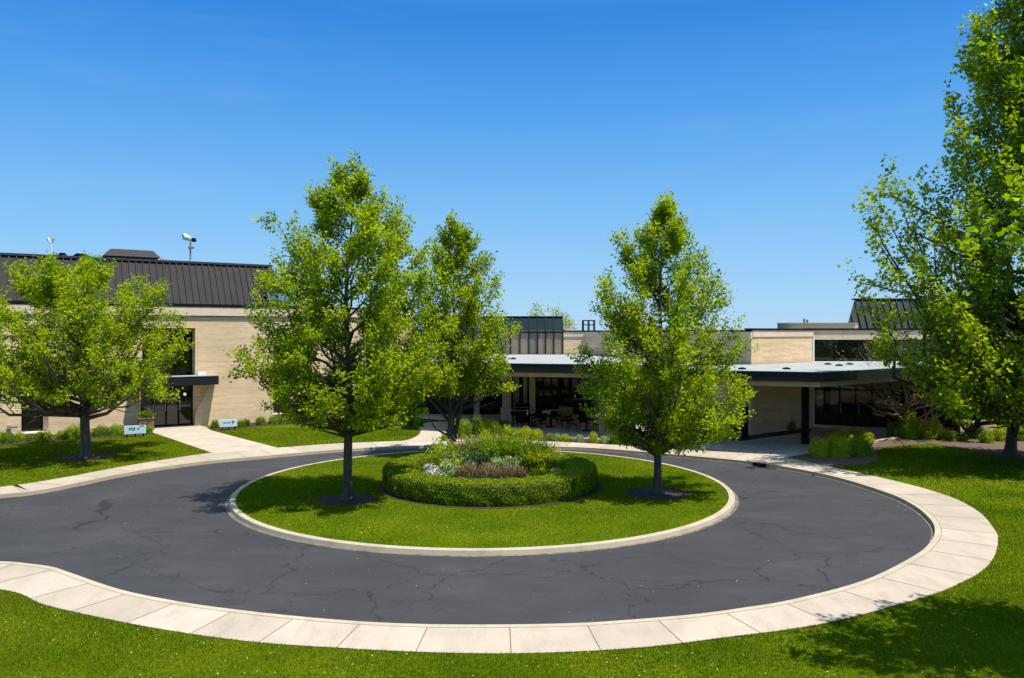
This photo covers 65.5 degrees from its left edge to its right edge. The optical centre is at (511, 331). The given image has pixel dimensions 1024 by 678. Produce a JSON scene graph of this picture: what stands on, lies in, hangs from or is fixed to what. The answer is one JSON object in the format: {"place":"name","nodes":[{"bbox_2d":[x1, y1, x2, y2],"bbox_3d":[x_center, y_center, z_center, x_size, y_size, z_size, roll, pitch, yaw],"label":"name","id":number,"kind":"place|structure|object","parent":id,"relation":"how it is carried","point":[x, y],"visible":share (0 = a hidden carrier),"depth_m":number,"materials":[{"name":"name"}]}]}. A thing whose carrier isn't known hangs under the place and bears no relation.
{"place":"outdoors","nodes":[
{"label":"outdoors","id":0,"kind":"place"},
{"bbox_2d":[152,424,276,452],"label":"path","id":1,"kind":"structure","parent":0,"point":[203,438],"depth_m":44.40,"materials":[{"name":"concrete"}]},
{"bbox_2d":[398,421,460,441],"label":"path","id":2,"kind":"structure","parent":0,"point":[428,432],"depth_m":47.97,"materials":[{"name":"concrete"}]},
{"bbox_2d":[0,448,930,623],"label":"road","id":3,"kind":"structure","parent":0,"point":[181,535],"depth_m":21.56,"materials":[{"name":"grey asphalt"}]},
{"bbox_2d":[0,444,940,627],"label":"kerb","id":4,"kind":"structure","parent":3,"relation":"on","point":[930,518],"depth_m":22.69,"materials":[{"name":"concrete"}]},
{"bbox_2d":[6,448,934,546],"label":"gutter edge","id":5,"kind":"object","parent":3,"relation":"on","point":[930,525],"visible":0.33,"depth_m":32.43,"materials":[{"name":"grey concrete"}]},
{"bbox_2d":[229,450,734,554],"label":"island kerb","id":6,"kind":"structure","parent":3,"relation":"on","point":[240,515],"depth_m":23.00,"materials":[{"name":"concrete"}]},
{"bbox_2d":[225,489,738,556],"bbox_3d":[-1.070,6.126,31.350,19.240,0.001,19.240,0,0,0],"label":"gutter edge","id":7,"kind":"object","parent":3,"relation":"on","point":[253,528],"visible":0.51,"depth_m":23.18,"materials":[{"name":"grey concrete"}]},
{"bbox_2d":[5,435,1022,677],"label":"fallen petal","id":8,"kind":"object","parent":3,"relation":"on","point":[482,533],"visible":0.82,"depth_m":23.35,"materials":[{"name":"white plant"}]},
{"bbox_2d":[236,451,728,547],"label":"island lawn","id":9,"kind":"structure","parent":0,"point":[517,510],"depth_m":26.36,"materials":[{"name":"green plant"}]},
{"bbox_2d":[222,148,457,500],"bbox_3d":[-5.915,-0.224,28.643,7.352,12.550,7.819,0,0,22],"label":"tree","id":10,"kind":"object","parent":9,"relation":"on","point":[372,400],"visible":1,"depth_m":27.56,"materials":[{"name":"green plant"}]},
{"bbox_2d":[316,493,378,505],"bbox_3d":[-5.855,5.996,28.509,2.160,0.001,2.192,0,0,0],"label":"mulch ring","id":11,"kind":"object","parent":9,"relation":"on","point":[335,500],"visible":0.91,"depth_m":28.35,"materials":[{"name":"brown soil"}]},
{"bbox_2d":[396,208,521,447],"bbox_3d":[-2.490,0.055,38.354,6.121,11.993,6.080,0,0,0],"label":"tree","id":12,"kind":"object","parent":9,"relation":"on","point":[473,355],"visible":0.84,"depth_m":37.84,"materials":[{"name":"green plant"}]},
{"bbox_2d":[378,481,600,507],"bbox_3d":[-0.863,5.997,31.458,8.751,0.001,8.778,0,0,0],"label":"mulch ring","id":13,"kind":"object","parent":9,"relation":"on","point":[385,492],"visible":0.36,"depth_m":28.19,"materials":[{"name":"brown soil"}]},
{"bbox_2d":[382,451,597,506],"bbox_3d":[-0.858,5.582,31.453,8.502,0.897,8.478,0,0,0],"label":"hedge","id":14,"kind":"object","parent":13,"relation":"on","point":[408,478],"visible":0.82,"depth_m":28.22,"materials":[{"name":"green plant"}]},
{"label":"soil mound","id":15,"kind":"structure","parent":13,"relation":"on","visible":0},
{"bbox_2d":[434,457,457,475],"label":"bed plant","id":16,"kind":"object","parent":15,"relation":"on","point":[444,467],"visible":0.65,"depth_m":32.50,"materials":[{"name":"green plant"}]},
{"bbox_2d":[427,437,465,459],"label":"bed plant","id":17,"kind":"object","parent":15,"relation":"on","point":[440,447],"visible":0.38,"depth_m":34.37,"materials":[{"name":"green plant"}]},
{"bbox_2d":[446,453,470,465],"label":"bed plant","id":18,"kind":"object","parent":15,"relation":"on","point":[458,461],"visible":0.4,"depth_m":32.95,"materials":[{"name":"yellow plant"}]},
{"bbox_2d":[453,460,478,477],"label":"bed plant","id":19,"kind":"object","parent":15,"relation":"on","point":[467,471],"visible":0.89,"depth_m":31.89,"materials":[{"name":"brown plant"}]},
{"bbox_2d":[444,448,491,467],"bbox_3d":[-1.943,5.436,33.628,1.723,1.027,1.892,0,0,-33],"label":"bed plant","id":20,"kind":"object","parent":15,"relation":"on","point":[476,460],"visible":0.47,"depth_m":33.35,"materials":[{"name":"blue plant"}]},
{"bbox_2d":[445,435,497,454],"bbox_3d":[-1.680,5.237,34.889,2.662,1.426,2.839,0,0,15],"label":"bed plant","id":21,"kind":"object","parent":15,"relation":"on","point":[462,443],"visible":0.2,"depth_m":34.55,"materials":[{"name":"plant"}]},
{"bbox_2d":[448,444,499,469],"bbox_3d":[-1.546,5.392,34.190,2.124,1.117,2.181,0,0,-39],"label":"bed plant","id":22,"kind":"object","parent":15,"relation":"on","point":[479,455],"visible":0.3,"depth_m":33.79,"materials":[{"name":"green plant"}]},
{"bbox_2d":[472,461,503,480],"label":"bed plant","id":23,"kind":"object","parent":15,"relation":"on","point":[486,470],"visible":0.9,"depth_m":31.81,"materials":[{"name":"brown plant"}]},
{"bbox_2d":[457,429,531,465],"bbox_3d":[-0.768,5.140,34.626,3.167,1.620,3.270,0,0,-36],"label":"bed plant","id":24,"kind":"object","parent":15,"relation":"on","point":[492,446],"visible":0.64,"depth_m":33.98,"materials":[{"name":"green plant"}]},
{"bbox_2d":[489,452,523,468],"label":"bed plant","id":25,"kind":"object","parent":15,"relation":"on","point":[498,461],"visible":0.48,"depth_m":32.97,"materials":[{"name":"green plant"}]},
{"bbox_2d":[498,460,529,479],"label":"bed plant","id":26,"kind":"object","parent":15,"relation":"on","point":[511,472],"visible":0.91,"depth_m":31.84,"materials":[{"name":"brown plant"}]},
{"bbox_2d":[485,431,544,457],"bbox_3d":[0.039,5.179,34.771,2.962,1.541,3.117,0,0,0],"label":"bed plant","id":27,"kind":"object","parent":15,"relation":"on","point":[513,451],"visible":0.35,"depth_m":34.35,"materials":[{"name":"green plant"}]},
{"bbox_2d":[510,442,535,471],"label":"bed plant","id":28,"kind":"object","parent":15,"relation":"on","point":[524,464],"visible":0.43,"depth_m":33.82,"materials":[{"name":"green plant"}]},
{"bbox_2d":[509,436,558,453],"bbox_3d":[0.838,5.261,34.873,2.518,1.377,2.639,0,0,0],"label":"bed plant","id":29,"kind":"object","parent":15,"relation":"on","point":[533,449],"visible":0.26,"depth_m":34.55,"materials":[{"name":"green plant"}]},
{"bbox_2d":[527,469,546,475],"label":"bed plant","id":30,"kind":"object","parent":15,"relation":"on","point":[533,473],"visible":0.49,"depth_m":31.84,"materials":[{"name":"green plant"}]},
{"bbox_2d":[519,444,563,469],"bbox_3d":[1.181,5.410,34.111,2.077,1.080,2.049,0,0,-14],"label":"bed plant","id":31,"kind":"object","parent":15,"relation":"on","point":[537,459],"visible":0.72,"depth_m":33.69,"materials":[{"name":"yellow plant"}]},
{"bbox_2d":[625,487,691,499],"bbox_3d":[5.460,5.996,29.686,2.463,0.001,2.500,0,0,0],"label":"mulch ring","id":32,"kind":"object","parent":9,"relation":"on","point":[646,493],"visible":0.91,"depth_m":29.58,"materials":[{"name":"brown soil"}]},
{"bbox_2d":[565,188,762,493],"bbox_3d":[5.720,0.364,29.657,7.329,11.373,6.783,0,0,0],"label":"tree","id":33,"kind":"object","parent":9,"relation":"on","point":[688,421],"visible":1,"depth_m":28.92,"materials":[{"name":"green plant"}]},
{"bbox_2d":[0,439,997,653],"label":"sidewalk","id":34,"kind":"structure","parent":0,"point":[544,652],"depth_m":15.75,"materials":[{"name":"concrete"}]},
{"bbox_2d":[0,442,996,652],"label":"sidewalk joint","id":35,"kind":"object","parent":34,"relation":"on","point":[509,627],"visible":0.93,"depth_m":17.39,"materials":[{"name":"grey concrete"}]},
{"bbox_2d":[0,418,1023,677],"bbox_3d":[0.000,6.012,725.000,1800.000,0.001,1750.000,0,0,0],"label":"ground","id":36,"kind":"structure","parent":0,"point":[866,642],"depth_m":15.33,"materials":[{"name":"green plant"}]},
{"bbox_2d":[0,431,154,445],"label":"mulch bed","id":37,"kind":"object","parent":36,"relation":"on","point":[52,440],"visible":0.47,"depth_m":44.92,"materials":[{"name":"brown soil"}]},
{"bbox_2d":[0,431,14,443],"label":"shrub","id":38,"kind":"object","parent":37,"relation":"on","point":[7,438],"visible":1,"depth_m":42.86,"materials":[{"name":"green plant"}]},
{"bbox_2d":[13,431,26,442],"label":"shrub","id":39,"kind":"object","parent":37,"relation":"on","point":[20,437],"visible":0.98,"depth_m":43.37,"materials":[{"name":"green plant"}]},
{"bbox_2d":[34,429,52,441],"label":"shrub","id":40,"kind":"object","parent":37,"relation":"on","point":[42,436],"visible":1,"depth_m":43.64,"materials":[{"name":"green plant"}]},
{"bbox_2d":[63,423,79,438],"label":"shrub","id":41,"kind":"object","parent":37,"relation":"on","point":[72,432],"visible":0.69,"depth_m":44.71,"materials":[{"name":"green plant"}]},
{"bbox_2d":[90,424,110,436],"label":"shrub","id":42,"kind":"object","parent":37,"relation":"on","point":[100,431],"visible":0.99,"depth_m":45.86,"materials":[{"name":"green plant"}]},
{"bbox_2d":[108,423,124,435],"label":"shrub","id":43,"kind":"object","parent":37,"relation":"on","point":[117,430],"visible":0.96,"depth_m":46.13,"materials":[{"name":"green plant"}]},
{"bbox_2d":[135,410,158,429],"bbox_3d":[-22.353,5.334,48.512,1.176,1.332,1.230,0,0,41],"label":"planter box","id":44,"kind":"object","parent":37,"relation":"on","point":[145,418],"visible":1,"depth_m":48.40,"materials":[{"name":"beige brick"}]},
{"bbox_2d":[55,453,115,460],"bbox_3d":[-20.394,5.996,38.216,2.624,0.001,2.664,0,0,0],"label":"mulch ring","id":45,"kind":"object","parent":36,"relation":"on","point":[73,457],"visible":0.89,"depth_m":38.06,"materials":[{"name":"brown soil"}]},
{"bbox_2d":[0,250,194,457],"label":"tree","id":46,"kind":"object","parent":36,"relation":"on","point":[91,387],"visible":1,"depth_m":36.78,"materials":[{"name":"green plant"}]},
{"bbox_2d":[124,425,145,437],"bbox_3d":[-21.553,5.672,45.560,1.115,0.656,0.230,0,0,-27],"label":"sign","id":47,"kind":"object","parent":36,"relation":"on","point":[134,429],"visible":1,"depth_m":45.52,"materials":[{"name":"white metal"}]},
{"bbox_2d":[0,252,414,435],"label":"brick building","id":48,"kind":"structure","parent":36,"relation":"on","point":[210,298],"depth_m":51.32,"materials":[{"name":"brick"}]},
{"bbox_2d":[21,328,42,431],"bbox_3d":[-28.193,2.785,46.775,1.104,6.070,0.100,0,0,-33],"label":"window","id":49,"kind":"structure","parent":48,"relation":"in","point":[26,424],"depth_m":46.72,"materials":[{"name":"black glass"}]},
{"bbox_2d":[103,249,159,259],"bbox_3d":[-25.384,-4.949,52.967,3.384,0.891,2.375,0,0,-33],"label":"rooftop unit","id":50,"kind":"object","parent":48,"relation":"on","point":[127,253],"visible":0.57,"depth_m":52.07,"materials":[{"name":"metal"}]},
{"bbox_2d":[142,328,191,373],"bbox_3d":[-22.079,1.200,50.890,3.099,2.900,0.100,0,0,-33],"label":"window","id":51,"kind":"structure","parent":48,"relation":"in","point":[181,366],"depth_m":51.28,"materials":[{"name":"black glass"}]},
{"bbox_2d":[141,385,192,426],"bbox_3d":[-21.939,4.535,50.676,3.099,2.870,0.210,0,0,-33],"label":"door","id":52,"kind":"structure","parent":48,"relation":"in","point":[178,413],"depth_m":50.94,"materials":[{"name":"black glass"}]},
{"bbox_2d":[182,234,196,260],"bbox_3d":[-21.698,-5.403,53.552,0.913,2.405,0.515,0,0,-25],"label":"floodlight pole","id":53,"kind":"object","parent":48,"relation":"on","point":[186,237],"visible":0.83,"depth_m":53.50,"materials":[{"name":"white metal"}]},
{"bbox_2d":[273,328,285,412],"bbox_3d":[-16.110,2.645,54.789,1.178,5.790,0.100,0,0,-33],"label":"window","id":54,"kind":"structure","parent":48,"relation":"in","point":[277,410],"depth_m":54.74,"materials":[{"name":"black glass"}]},
{"bbox_2d":[219,419,236,429],"bbox_3d":[-17.413,5.677,48.918,1.014,0.646,0.230,0,0,-30],"label":"sign","id":55,"kind":"object","parent":36,"relation":"on","point":[228,423],"visible":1,"depth_m":48.87,"materials":[{"name":"white metal"}]},
{"bbox_2d":[208,417,424,429],"bbox_3d":[-12.519,6.004,52.362,13.396,0.001,7.589,0,0,0],"label":"mulch bed","id":56,"kind":"object","parent":36,"relation":"on","point":[254,425],"visible":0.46,"depth_m":50.62,"materials":[{"name":"brown soil"}]},
{"bbox_2d":[396,409,414,425],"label":"shrub","id":57,"kind":"object","parent":56,"relation":"on","point":[409,423],"visible":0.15,"depth_m":50.98,"materials":[{"name":"green plant"}]},
{"bbox_2d":[0,427,1023,508],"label":"grass","id":58,"kind":"structure","parent":36,"relation":"on","point":[940,459],"depth_m":37.50,"materials":[{"name":"green plant"}]},
{"bbox_2d":[527,302,544,315],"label":"distant tree","id":59,"kind":"object","parent":36,"relation":"on","point":[536,313],"visible":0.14,"depth_m":90.06,"materials":[{"name":"green plant"}]},
{"bbox_2d":[456,430,630,444],"bbox_3d":[1.305,6.004,44.454,14.733,0.001,5.573,0,0,35],"label":"mulch bed","id":60,"kind":"object","parent":36,"relation":"on","point":[543,438],"visible":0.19,"depth_m":44.50,"materials":[{"name":"brown soil"}]},
{"bbox_2d":[459,417,472,436],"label":"shrub","id":61,"kind":"object","parent":60,"relation":"on","point":[464,427],"visible":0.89,"depth_m":45.83,"materials":[{"name":"green plant"}]},
{"bbox_2d":[471,412,482,434],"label":"shrub","id":62,"kind":"object","parent":60,"relation":"on","point":[476,425],"visible":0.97,"depth_m":46.41,"materials":[{"name":"green plant"}]},
{"bbox_2d":[481,417,499,433],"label":"shrub","id":63,"kind":"object","parent":60,"relation":"on","point":[485,425],"visible":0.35,"depth_m":47.09,"materials":[{"name":"green plant"}]},
{"bbox_2d":[488,422,502,437],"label":"shrub","id":64,"kind":"object","parent":60,"relation":"on","point":[494,428],"visible":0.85,"depth_m":44.99,"materials":[{"name":"green plant"}]},
{"bbox_2d":[520,426,532,438],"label":"shrub","id":65,"kind":"object","parent":60,"relation":"on","point":[525,431],"visible":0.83,"depth_m":44.70,"materials":[{"name":"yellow plant"}]},
{"bbox_2d":[529,429,542,439],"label":"shrub","id":66,"kind":"object","parent":60,"relation":"on","point":[536,434],"visible":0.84,"depth_m":44.41,"materials":[{"name":"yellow plant"}]},
{"bbox_2d":[588,432,597,442],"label":"shrub","id":67,"kind":"object","parent":60,"relation":"on","point":[593,438],"visible":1,"depth_m":43.07,"materials":[{"name":"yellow plant"}]},
{"bbox_2d":[547,306,571,328],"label":"distant tree","id":68,"kind":"object","parent":36,"relation":"on","point":[560,312],"visible":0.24,"depth_m":91.99,"materials":[{"name":"green plant"}]},
{"bbox_2d":[563,314,579,328],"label":"distant tree","id":69,"kind":"object","parent":36,"relation":"on","point":[568,321],"visible":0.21,"depth_m":95.93,"materials":[{"name":"green plant"}]},
{"bbox_2d":[394,316,752,436],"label":"glass pavilion","id":70,"kind":"structure","parent":36,"relation":"on","point":[541,363],"depth_m":57.95,"materials":[{"name":"black glass"}]},
{"bbox_2d":[460,376,501,412],"bbox_3d":[-2.280,4.200,57.950,3.120,3.400,0.100,0,0,0],"label":"window","id":71,"kind":"structure","parent":70,"relation":"in","point":[496,406],"depth_m":57.95,"materials":[{"name":"black glass"}]},
{"bbox_2d":[511,376,520,412],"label":"window","id":72,"kind":"structure","parent":70,"relation":"in","point":[516,394],"depth_m":57.95,"materials":[{"name":"black glass"}]},
{"bbox_2d":[521,377,528,402],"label":"window","id":73,"kind":"structure","parent":70,"relation":"in","point":[524,380],"depth_m":57.95,"materials":[{"name":"black glass"}]},
{"bbox_2d":[535,377,559,409],"bbox_3d":[2.580,4.200,57.950,1.752,3.400,0.100,0,0,0],"label":"window","id":74,"kind":"structure","parent":70,"relation":"in","point":[547,389],"depth_m":57.95,"materials":[{"name":"black glass"}]},
{"bbox_2d":[560,377,587,412],"bbox_3d":[4.512,4.200,57.950,2.016,3.400,0.100,0,0,0],"label":"window","id":75,"kind":"structure","parent":70,"relation":"in","point":[568,385],"depth_m":57.95,"materials":[{"name":"black glass"}]},
{"bbox_2d":[582,320,594,329],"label":"roof railing","id":76,"kind":"object","parent":70,"relation":"on","point":[588,324],"visible":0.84,"depth_m":65.98,"materials":[{"name":"black metal"}]},
{"bbox_2d":[588,378,620,412],"bbox_3d":[6.864,4.200,57.950,2.592,3.400,0.100,0,0,0],"label":"window","id":77,"kind":"structure","parent":70,"relation":"in","point":[590,402],"depth_m":57.95,"materials":[{"name":"black glass"}]},
{"bbox_2d":[669,298,1023,443],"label":"brick building","id":78,"kind":"structure","parent":36,"relation":"on","point":[800,376],"depth_m":49.17,"materials":[{"name":"brick"}]},
{"bbox_2d":[777,319,857,327],"bbox_3d":[21.779,-0.467,56.465,7.022,0.935,3.070,0,0,0],"label":"rooftop unit","id":79,"kind":"object","parent":78,"relation":"on","point":[816,325],"visible":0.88,"depth_m":55.00,"materials":[{"name":"grey paint"}]},
{"bbox_2d":[814,340,931,360],"bbox_3d":[23.925,1.190,52.200,9.350,1.380,0.100,0,0,0],"label":"window","id":80,"kind":"structure","parent":78,"relation":"in","point":[824,350],"depth_m":52.20,"materials":[{"name":"black glass"}]},
{"bbox_2d":[790,431,1023,465],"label":"mulch bed","id":81,"kind":"object","parent":36,"relation":"on","point":[973,444],"visible":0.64,"depth_m":41.78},
{"bbox_2d":[807,437,832,457],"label":"shrub","id":82,"kind":"object","parent":81,"relation":"on","point":[819,449],"visible":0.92,"depth_m":38.23,"materials":[{"name":"green plant"}]},
{"bbox_2d":[824,429,852,440],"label":"shrub","id":83,"kind":"object","parent":81,"relation":"on","point":[842,434],"visible":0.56,"depth_m":41.98,"materials":[{"name":"green plant"}]},
{"bbox_2d":[828,433,854,457],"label":"shrub","id":84,"kind":"object","parent":81,"relation":"on","point":[840,448],"visible":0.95,"depth_m":38.00,"materials":[{"name":"green plant"}]},
{"bbox_2d":[843,427,875,443],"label":"shrub","id":85,"kind":"object","parent":81,"relation":"on","point":[858,433],"visible":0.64,"depth_m":42.88,"materials":[{"name":"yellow plant"}]},
{"bbox_2d":[848,435,874,456],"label":"shrub","id":86,"kind":"object","parent":81,"relation":"on","point":[862,446],"visible":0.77,"depth_m":38.43,"materials":[{"name":"green plant"}]},
{"bbox_2d":[835,332,943,423],"bbox_3d":[21.489,2.868,43.957,6.358,6.380,7.384,0,0,0],"label":"bare tree","id":87,"kind":"object","parent":81,"relation":"on","point":[907,406],"visible":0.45,"depth_m":44.72,"materials":[{"name":"brown plant"}]},
{"bbox_2d":[894,409,920,439],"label":"shrub","id":88,"kind":"object","parent":81,"relation":"on","point":[907,427],"visible":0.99,"depth_m":44.65,"materials":[{"name":"green plant"}]},
{"bbox_2d":[918,414,943,439],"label":"shrub","id":89,"kind":"object","parent":81,"relation":"on","point":[929,429],"visible":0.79,"depth_m":44.64,"materials":[{"name":"green plant"}]},
{"bbox_2d":[936,427,951,440],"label":"shrub","id":90,"kind":"object","parent":81,"relation":"on","point":[942,434],"visible":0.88,"depth_m":44.15,"materials":[{"name":"green plant"}]},
{"bbox_2d":[910,306,993,433],"bbox_3d":[25.146,2.152,45.036,5.298,7.800,5.597,0,0,0],"label":"young tree","id":91,"kind":"object","parent":81,"relation":"on","point":[958,425],"visible":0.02,"depth_m":45.52,"materials":[{"name":"green plant"}]},
{"bbox_2d":[946,430,960,440],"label":"shrub","id":92,"kind":"object","parent":81,"relation":"on","point":[952,436],"visible":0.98,"depth_m":43.83,"materials":[{"name":"green plant"}]},
{"bbox_2d":[966,424,984,438],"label":"shrub","id":93,"kind":"object","parent":81,"relation":"on","point":[976,433],"visible":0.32,"depth_m":44.88,"materials":[{"name":"green plant"}]},
{"bbox_2d":[977,428,995,442],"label":"shrub","id":94,"kind":"object","parent":81,"relation":"on","point":[985,436],"visible":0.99,"depth_m":43.06,"materials":[{"name":"green plant"}]},
{"bbox_2d":[990,425,1006,440],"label":"shrub","id":95,"kind":"object","parent":81,"relation":"on","point":[998,434],"visible":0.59,"depth_m":43.83,"materials":[{"name":"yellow plant"}]},
{"bbox_2d":[975,449,1023,457],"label":"mulch ring","id":96,"kind":"object","parent":81,"relation":"on","point":[993,452],"visible":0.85,"depth_m":39.32,"materials":[{"name":"brown soil"}]},
{"bbox_2d":[836,0,1023,454],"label":"tree","id":97,"kind":"object","parent":36,"relation":"on","point":[991,389],"visible":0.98,"depth_m":34.38,"materials":[{"name":"green plant"}]},
{"bbox_2d":[966,144,1023,256],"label":"branch","id":98,"kind":"object","parent":97,"relation":"attached to","point":[1012,238],"visible":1,"depth_m":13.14,"materials":[{"name":"green plant"}]},
{"bbox_2d":[962,508,1023,583],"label":"grass","id":99,"kind":"structure","parent":36,"relation":"on","point":[1015,511],"depth_m":22.18,"materials":[{"name":"green plant"}]},
{"bbox_2d":[0,0,1023,329],"label":"sky","id":100,"kind":"structure","parent":0,"point":[548,127],"materials":[{"name":"blue"}]},
{"bbox_2d":[419,414,648,438],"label":"patio","id":101,"kind":"structure","parent":0,"point":[560,429],"depth_m":50.58,"materials":[{"name":"concrete"}]},
{"bbox_2d":[501,407,510,421],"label":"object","id":102,"kind":"structure","parent":101,"relation":"on","point":[505,413],"depth_m":53.30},
{"bbox_2d":[512,403,534,424],"bbox_3d":[0.724,5.310,51.785,1.490,1.380,0.670,0,0,0],"label":"grill","id":103,"kind":"object","parent":101,"relation":"on","point":[520,409],"visible":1,"depth_m":51.55,"materials":[{"name":"black metal"}]},
{"bbox_2d":[530,409,558,422],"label":"garden wall","id":104,"kind":"structure","parent":101,"relation":"on","point":[547,411],"depth_m":53.44,"materials":[{"name":"grey stone"}]},
{"bbox_2d":[559,406,572,421],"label":"garden wall","id":105,"kind":"structure","parent":101,"relation":"on","point":[565,411],"depth_m":53.53,"materials":[{"name":"stone"}]},
{"bbox_2d":[682,424,897,456],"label":"entry paving","id":106,"kind":"structure","parent":0,"point":[785,445],"depth_m":43.22,"materials":[{"name":"concrete"}]},
{"bbox_2d":[723,428,811,440],"bbox_3d":[15.029,5.992,46.578,9.304,0.001,2.928,0,0,-25],"label":"mulch bed","id":107,"kind":"object","parent":106,"relation":"on","point":[764,435],"visible":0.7,"depth_m":46.12,"materials":[{"name":"brown soil"}]},
{"bbox_2d":[886,419,894,435],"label":"shrub","id":108,"kind":"object","parent":106,"relation":"on","point":[890,428],"visible":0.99,"depth_m":45.79,"materials":[{"name":"green plant"}]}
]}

